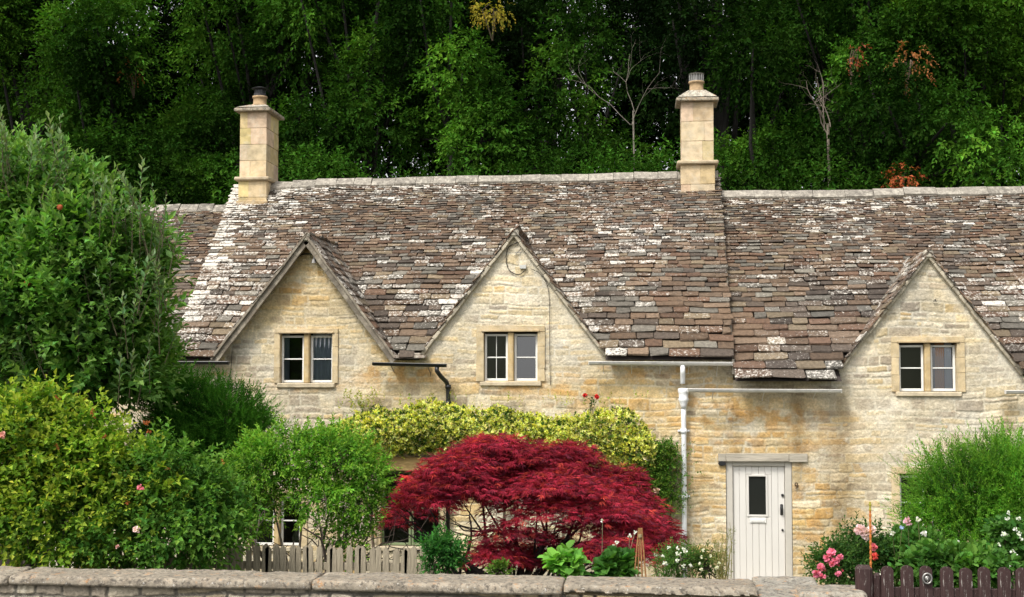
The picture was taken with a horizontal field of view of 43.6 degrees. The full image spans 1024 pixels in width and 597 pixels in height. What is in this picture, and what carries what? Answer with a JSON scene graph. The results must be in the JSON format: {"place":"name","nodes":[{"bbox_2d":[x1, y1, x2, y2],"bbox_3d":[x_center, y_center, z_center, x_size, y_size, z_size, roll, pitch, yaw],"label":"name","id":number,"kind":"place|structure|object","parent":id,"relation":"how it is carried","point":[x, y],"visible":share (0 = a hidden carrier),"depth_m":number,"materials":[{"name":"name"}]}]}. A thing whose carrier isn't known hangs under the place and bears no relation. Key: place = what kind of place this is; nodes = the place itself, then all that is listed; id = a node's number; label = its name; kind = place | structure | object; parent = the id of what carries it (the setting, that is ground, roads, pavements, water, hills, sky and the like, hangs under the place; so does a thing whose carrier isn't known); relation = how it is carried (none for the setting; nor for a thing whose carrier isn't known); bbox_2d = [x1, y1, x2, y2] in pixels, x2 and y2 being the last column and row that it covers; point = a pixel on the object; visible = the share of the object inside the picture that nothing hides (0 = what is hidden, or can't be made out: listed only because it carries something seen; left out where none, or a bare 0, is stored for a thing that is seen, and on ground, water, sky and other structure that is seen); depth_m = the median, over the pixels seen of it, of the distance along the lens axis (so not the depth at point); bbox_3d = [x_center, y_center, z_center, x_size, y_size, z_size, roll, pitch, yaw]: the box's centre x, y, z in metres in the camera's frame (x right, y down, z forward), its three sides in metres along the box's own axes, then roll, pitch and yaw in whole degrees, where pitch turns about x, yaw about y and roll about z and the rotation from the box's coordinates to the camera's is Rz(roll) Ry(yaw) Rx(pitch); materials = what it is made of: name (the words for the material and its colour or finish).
{"place":"outdoors","nodes":[
{"label":"outdoors","id":0,"kind":"place"},
{"bbox_2d":[20,1,1019,187],"label":"sky","id":1,"kind":"structure","parent":0,"point":[171,1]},
{"bbox_3d":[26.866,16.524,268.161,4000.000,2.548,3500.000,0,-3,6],"label":"ground","id":2,"kind":"structure","parent":0,"visible":0},
{"bbox_2d":[2,0,78,136],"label":"tree","id":3,"kind":"object","parent":2,"relation":"on","point":[23,58],"visible":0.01,"depth_m":44.56,"materials":[{"name":"green plant"}]},
{"bbox_2d":[0,0,177,145],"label":"tree","id":4,"kind":"object","parent":2,"relation":"on","point":[16,16],"visible":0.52,"depth_m":38.50,"materials":[{"name":"green plant"}]},
{"bbox_2d":[0,104,198,568],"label":"apple tree","id":5,"kind":"object","parent":2,"relation":"on","point":[86,282],"visible":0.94,"depth_m":14.41,"materials":[{"name":"green plant"}]},
{"bbox_2d":[1,203,229,568],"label":"stone cottage","id":6,"kind":"structure","parent":2,"relation":"on","point":[202,221],"depth_m":22.90,"materials":[{"name":"stone"}]},
{"bbox_2d":[9,0,239,204],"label":"tree","id":7,"kind":"object","parent":2,"relation":"on","point":[122,144],"visible":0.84,"depth_m":32.85,"materials":[{"name":"green plant"}]},
{"bbox_2d":[117,57,144,97],"bbox_3d":[-9.917,-5.788,33.299,0.706,0.994,0.965,1,-3,-17],"label":"leaf spray","id":8,"kind":"object","parent":7,"relation":"attached to","point":[132,90],"visible":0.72,"depth_m":33.56,"materials":[{"name":"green plant"}]},
{"bbox_2d":[0,368,276,570],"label":"rose shrub","id":9,"kind":"object","parent":2,"relation":"on","point":[76,498],"visible":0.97,"depth_m":12.23,"materials":[{"name":"green plant"}]},
{"bbox_2d":[9,0,285,203],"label":"tree","id":10,"kind":"object","parent":2,"relation":"on","point":[165,27],"visible":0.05,"depth_m":44.89,"materials":[{"name":"green plant"}]},
{"bbox_2d":[120,357,286,569],"bbox_3d":[-3.848,2.317,15.781,2.236,3.365,1.458,0,-3,6],"label":"evergreen shrub","id":11,"kind":"object","parent":2,"relation":"on","point":[204,407],"visible":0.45,"depth_m":15.52,"materials":[{"name":"green plant"}]},
{"bbox_2d":[79,543,435,573],"bbox_3d":[-2.638,2.963,13.009,3.774,1.002,0.060,0,-3,6],"label":"picket fence","id":12,"kind":"object","parent":2,"relation":"on","point":[408,564],"visible":0.3,"depth_m":12.93,"materials":[{"name":"grey wood"}]},
{"bbox_2d":[137,0,393,192],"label":"tree","id":13,"kind":"object","parent":2,"relation":"on","point":[275,85],"visible":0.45,"depth_m":38.13,"materials":[{"name":"green plant"}]},
{"bbox_2d":[142,0,442,200],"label":"tree","id":14,"kind":"object","parent":2,"relation":"on","point":[220,26],"visible":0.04,"depth_m":44.98,"materials":[{"name":"green plant"}]},
{"bbox_2d":[212,411,427,573],"bbox_3d":[-2.282,2.606,13.833,2.811,2.767,1.519,0,-3,6],"label":"lilac tree","id":15,"kind":"object","parent":2,"relation":"on","point":[272,455],"visible":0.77,"depth_m":13.71,"materials":[{"name":"green plant"}]},
{"bbox_2d":[244,0,464,180],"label":"tree","id":16,"kind":"object","parent":2,"relation":"on","point":[362,115],"visible":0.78,"depth_m":34.87,"materials":[{"name":"green plant"}]},
{"bbox_2d":[0,566,757,596],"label":"garden wall","id":17,"kind":"structure","parent":2,"relation":"on","point":[27,581],"depth_m":10.63,"materials":[{"name":"stone"}]},
{"bbox_2d":[301,0,578,177],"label":"tree","id":18,"kind":"object","parent":2,"relation":"on","point":[464,12],"visible":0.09,"depth_m":43.66,"materials":[{"name":"green plant"}]},
{"bbox_2d":[413,519,473,573],"bbox_3d":[-0.665,2.795,12.606,0.611,1.253,0.617,0,-3,6],"label":"evergreen shrub","id":19,"kind":"object","parent":2,"relation":"on","point":[439,549],"visible":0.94,"depth_m":12.54,"materials":[{"name":"green plant"}]},
{"bbox_2d":[171,72,734,578],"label":"stone cottage","id":20,"kind":"structure","parent":2,"relation":"on","point":[313,300],"depth_m":20.53,"materials":[{"name":"stone"}]},
{"bbox_2d":[247,488,307,551],"bbox_3d":[-3.718,3.532,20.514,1.015,1.415,0.500,0,-3,6],"label":"window","id":21,"kind":"structure","parent":20,"relation":"in","point":[288,536],"depth_m":20.72,"materials":[{"name":"stone"}]},
{"bbox_2d":[274,329,337,387],"bbox_3d":[-3.259,0.963,20.605,1.055,1.388,0.500,0,-3,6],"label":"window","id":22,"kind":"structure","parent":20,"relation":"in","point":[303,358],"depth_m":20.49,"materials":[{"name":"stone"}]},
{"bbox_2d":[377,471,443,551],"bbox_3d":[-1.576,3.303,20.311,1.146,1.795,0.500,0,-3,6],"label":"window","id":23,"kind":"structure","parent":20,"relation":"in","point":[428,526],"depth_m":20.53,"materials":[{"name":"stone"}]},
{"bbox_2d":[476,325,544,385],"bbox_3d":[0.000,0.921,20.280,1.087,1.375,0.500,0,-3,6],"label":"window","id":24,"kind":"structure","parent":20,"relation":"in","point":[505,353],"depth_m":20.16,"materials":[{"name":"stone"}]},
{"bbox_2d":[622,435,704,576],"bbox_3d":[2.226,3.256,19.475,1.406,2.366,0.457,0,-3,6],"label":"climbing rose","id":25,"kind":"object","parent":20,"relation":"attached to","point":[668,450],"visible":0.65,"depth_m":19.45,"materials":[{"name":"green plant"}]},
{"bbox_2d":[366,0,554,176],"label":"tree","id":26,"kind":"object","parent":2,"relation":"on","point":[449,136],"visible":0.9,"depth_m":33.63,"materials":[{"name":"green plant"}]},
{"bbox_2d":[469,0,515,40],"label":"leaf spray","id":27,"kind":"object","parent":26,"relation":"attached to","point":[495,16],"visible":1,"depth_m":33.26,"materials":[{"name":"yellow plant"}]},
{"bbox_2d":[327,386,659,570],"bbox_3d":[-0.370,2.944,19.704,5.279,3.164,0.482,0,-3,6],"label":"climbing shrub","id":28,"kind":"object","parent":2,"relation":"on","point":[407,440],"visible":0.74,"depth_m":19.70,"materials":[{"name":"yellow plant"}]},
{"bbox_2d":[583,393,599,413],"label":"climbing rose","id":29,"kind":"object","parent":28,"relation":"attached to","point":[596,396],"visible":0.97,"depth_m":19.75,"materials":[{"name":"red plant"}]},
{"bbox_2d":[484,557,514,574],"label":"garden plant","id":30,"kind":"object","parent":2,"relation":"on","point":[497,567],"visible":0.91,"depth_m":12.52,"materials":[{"name":"green plant"}]},
{"bbox_2d":[37,129,1023,204],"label":"hedge","id":31,"kind":"object","parent":2,"relation":"on","point":[314,173],"visible":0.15,"depth_m":31.18,"materials":[{"name":"green plant"}]},
{"bbox_2d":[880,162,927,187],"bbox_3d":[9.242,-2.674,30.197,1.104,1.122,1.122,1,-3,-10],"label":"leaf spray","id":32,"kind":"object","parent":31,"relation":"attached to","point":[893,181],"visible":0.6,"depth_m":30.03,"materials":[{"name":"orange plant"}]},
{"bbox_2d":[370,429,691,576],"bbox_3d":[0.142,2.914,14.393,3.866,2.887,2.898,0,-3,6],"label":"maple tree","id":33,"kind":"object","parent":2,"relation":"on","point":[552,479],"visible":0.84,"depth_m":14.35,"materials":[{"name":"red plant"}]},
{"bbox_2d":[429,0,691,173],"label":"tree","id":34,"kind":"object","parent":2,"relation":"on","point":[524,9],"visible":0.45,"depth_m":39.06,"materials":[{"name":"green plant"}]},
{"bbox_2d":[537,540,591,580],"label":"hollyhock plant","id":35,"kind":"object","parent":2,"relation":"on","point":[566,561],"visible":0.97,"depth_m":12.42,"materials":[{"name":"green plant"}]},
{"bbox_2d":[505,0,672,174],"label":"tree","id":36,"kind":"object","parent":2,"relation":"on","point":[563,139],"visible":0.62,"depth_m":33.32,"materials":[{"name":"green plant"}]},
{"bbox_2d":[589,545,640,576],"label":"hollyhock plant","id":37,"kind":"object","parent":2,"relation":"on","point":[612,561],"visible":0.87,"depth_m":12.33,"materials":[{"name":"green plant"}]},
{"bbox_2d":[555,34,681,171],"bbox_3d":[2.300,-1.606,32.043,3.441,10.861,2.701,1,-3,-12],"label":"dead sapling","id":38,"kind":"object","parent":2,"relation":"on","point":[633,115],"visible":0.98,"depth_m":31.93,"materials":[{"name":"grey wood"}]},
{"bbox_2d":[503,0,738,173],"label":"tree","id":39,"kind":"object","parent":2,"relation":"on","point":[614,113],"visible":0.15,"depth_m":46.45,"materials":[{"name":"green plant"}]},
{"bbox_2d":[600,519,659,576],"bbox_3d":[1.135,2.501,12.523,0.695,0.686,0.074,0,-3,6],"label":"anemone plant","id":40,"kind":"object","parent":2,"relation":"on","point":[629,536],"visible":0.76,"depth_m":12.54,"materials":[{"name":"white plant"}]},
{"bbox_2d":[634,528,646,576],"bbox_3d":[1.231,2.502,12.323,0.146,0.580,0.040,0,-3,6],"label":"cane tripod","id":41,"kind":"object","parent":2,"relation":"on","point":[640,536],"visible":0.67,"depth_m":12.32,"materials":[{"name":"brown wood"}]},
{"bbox_2d":[648,535,708,577],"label":"daisy plant","id":42,"kind":"object","parent":2,"relation":"on","point":[675,559],"visible":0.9,"depth_m":12.33,"materials":[{"name":"green plant"}]},
{"bbox_2d":[676,540,732,578],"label":"daisy plant","id":43,"kind":"object","parent":2,"relation":"on","point":[706,564],"visible":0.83,"depth_m":12.31,"materials":[{"name":"green plant"}]},
{"bbox_2d":[579,0,835,171],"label":"tree","id":44,"kind":"object","parent":2,"relation":"on","point":[664,120],"visible":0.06,"depth_m":45.98,"materials":[{"name":"green plant"}]},
{"bbox_2d":[708,527,736,579],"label":"tall flower","id":45,"kind":"object","parent":2,"relation":"on","point":[721,565],"visible":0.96,"depth_m":12.14,"materials":[{"name":"green plant"}]},
{"bbox_2d":[602,0,856,190],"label":"tree","id":46,"kind":"object","parent":2,"relation":"on","point":[684,61],"visible":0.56,"depth_m":37.11,"materials":[{"name":"green plant"}]},
{"bbox_2d":[674,0,880,190],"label":"tree","id":47,"kind":"object","parent":2,"relation":"on","point":[787,143],"visible":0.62,"depth_m":32.40,"materials":[{"name":"green plant"}]},
{"bbox_2d":[773,60,841,185],"bbox_3d":[7.376,-1.278,31.165,1.639,10.213,1.474,2,-4,-34],"label":"dead sapling","id":48,"kind":"object","parent":2,"relation":"on","point":[828,125],"visible":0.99,"depth_m":31.23,"materials":[{"name":"grey wood"}]},
{"bbox_2d":[752,576,866,596],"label":"wall end","id":49,"kind":"structure","parent":2,"relation":"on","point":[785,586],"depth_m":10.43,"materials":[{"name":"beige stone"}]},
{"bbox_2d":[664,0,957,189],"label":"tree","id":50,"kind":"object","parent":2,"relation":"on","point":[743,123],"visible":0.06,"depth_m":42.01,"materials":[{"name":"green plant"}]},
{"bbox_2d":[799,532,879,584],"bbox_3d":[3.032,2.742,11.825,0.834,1.156,0.638,1,-3,-15],"label":"rose bush","id":51,"kind":"object","parent":2,"relation":"on","point":[833,555],"visible":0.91,"depth_m":11.75,"materials":[{"name":"green plant"}]},
{"bbox_2d":[728,0,971,189],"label":"tree","id":52,"kind":"object","parent":2,"relation":"on","point":[859,8],"visible":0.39,"depth_m":35.05,"materials":[{"name":"green plant"}]},
{"bbox_2d":[687,186,1023,587],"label":"stone cottage","id":53,"kind":"structure","parent":2,"relation":"on","point":[869,327],"depth_m":19.63,"materials":[{"name":"stone"}]},
{"bbox_2d":[733,466,784,579],"bbox_3d":[3.787,3.533,19.616,0.780,1.914,0.110,0,-3,6],"label":"door","id":54,"kind":"structure","parent":53,"relation":"in","point":[758,491],"depth_m":19.63,"materials":[{"name":"beige paint"}]},
{"bbox_2d":[891,467,962,527],"bbox_3d":[6.315,3.092,19.532,1.099,1.454,0.500,0,-3,6],"label":"window","id":55,"kind":"structure","parent":53,"relation":"in","point":[894,485],"depth_m":19.37,"materials":[{"name":"stone"}]},
{"bbox_2d":[891,336,965,396],"bbox_3d":[6.337,1.054,19.639,1.091,1.338,0.500,0,-3,6],"label":"window","id":56,"kind":"structure","parent":53,"relation":"in","point":[925,366],"depth_m":19.51,"materials":[{"name":"stone"}]},
{"bbox_2d":[823,510,897,584],"bbox_3d":[3.319,2.671,11.966,0.807,1.372,0.772,0,-3,6],"label":"rose bush","id":57,"kind":"object","parent":2,"relation":"on","point":[861,533],"visible":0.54,"depth_m":11.90,"materials":[{"name":"green plant"}]},
{"bbox_2d":[869,502,871,567],"bbox_3d":[3.177,2.222,11.339,0.026,0.839,0.025,0,-3,6],"label":"plant stake","id":58,"kind":"object","parent":2,"relation":"on","point":[870,537],"visible":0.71,"depth_m":11.34,"materials":[{"name":"orange wood"}]},
{"bbox_2d":[802,1,1023,189],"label":"tree","id":59,"kind":"object","parent":2,"relation":"on","point":[908,133],"visible":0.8,"depth_m":31.17,"materials":[{"name":"green plant"}]},
{"bbox_2d":[846,42,872,84],"bbox_3d":[8.446,-5.818,31.579,0.753,0.973,0.614,1,-3,-12],"label":"leaf spray","id":60,"kind":"object","parent":59,"relation":"attached to","point":[850,61],"visible":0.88,"depth_m":31.66,"materials":[{"name":"brown plant"}]},
{"bbox_2d":[883,40,939,98],"bbox_3d":[9.818,-5.588,31.306,1.182,1.593,1.072,-2,-4,37],"label":"leaf spray","id":61,"kind":"object","parent":59,"relation":"attached to","point":[915,55],"visible":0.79,"depth_m":31.35,"materials":[{"name":"orange plant"}]},
{"bbox_2d":[868,516,958,586],"bbox_3d":[3.724,2.690,12.024,0.981,1.370,0.856,0,-3,6],"label":"anemone plant","id":62,"kind":"object","parent":2,"relation":"on","point":[902,535],"visible":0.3,"depth_m":11.95,"materials":[{"name":"green plant"}]},
{"bbox_2d":[838,0,1023,186],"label":"tree","id":63,"kind":"object","parent":2,"relation":"on","point":[856,154],"visible":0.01,"depth_m":41.95,"materials":[{"name":"green plant"}]},
{"bbox_2d":[855,564,1023,596],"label":"picket fence","id":64,"kind":"object","parent":2,"relation":"on","point":[869,582],"visible":1,"depth_m":10.24,"materials":[{"name":"brown wood"}]},
{"bbox_2d":[875,0,1023,186],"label":"tree","id":65,"kind":"object","parent":2,"relation":"on","point":[957,14],"visible":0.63,"depth_m":33.23,"materials":[{"name":"green plant"}]},
{"bbox_2d":[877,415,1023,546],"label":"feathery shrub","id":66,"kind":"object","parent":2,"relation":"on","point":[987,483],"visible":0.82,"depth_m":13.67,"materials":[{"name":"green plant"}]},
{"bbox_2d":[887,534,1023,588],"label":"garden plant","id":67,"kind":"object","parent":2,"relation":"on","point":[955,555],"visible":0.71,"depth_m":11.20,"materials":[{"name":"green plant"}]},
{"bbox_2d":[973,0,1023,171],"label":"tree","id":68,"kind":"object","parent":2,"relation":"on","point":[1010,69],"visible":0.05,"depth_m":41.76,"materials":[{"name":"green plant"}]},
{"bbox_2d":[979,510,1023,588],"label":"anemone plant","id":69,"kind":"object","parent":2,"relation":"on","point":[1005,532],"visible":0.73,"depth_m":11.70,"materials":[{"name":"green plant"}]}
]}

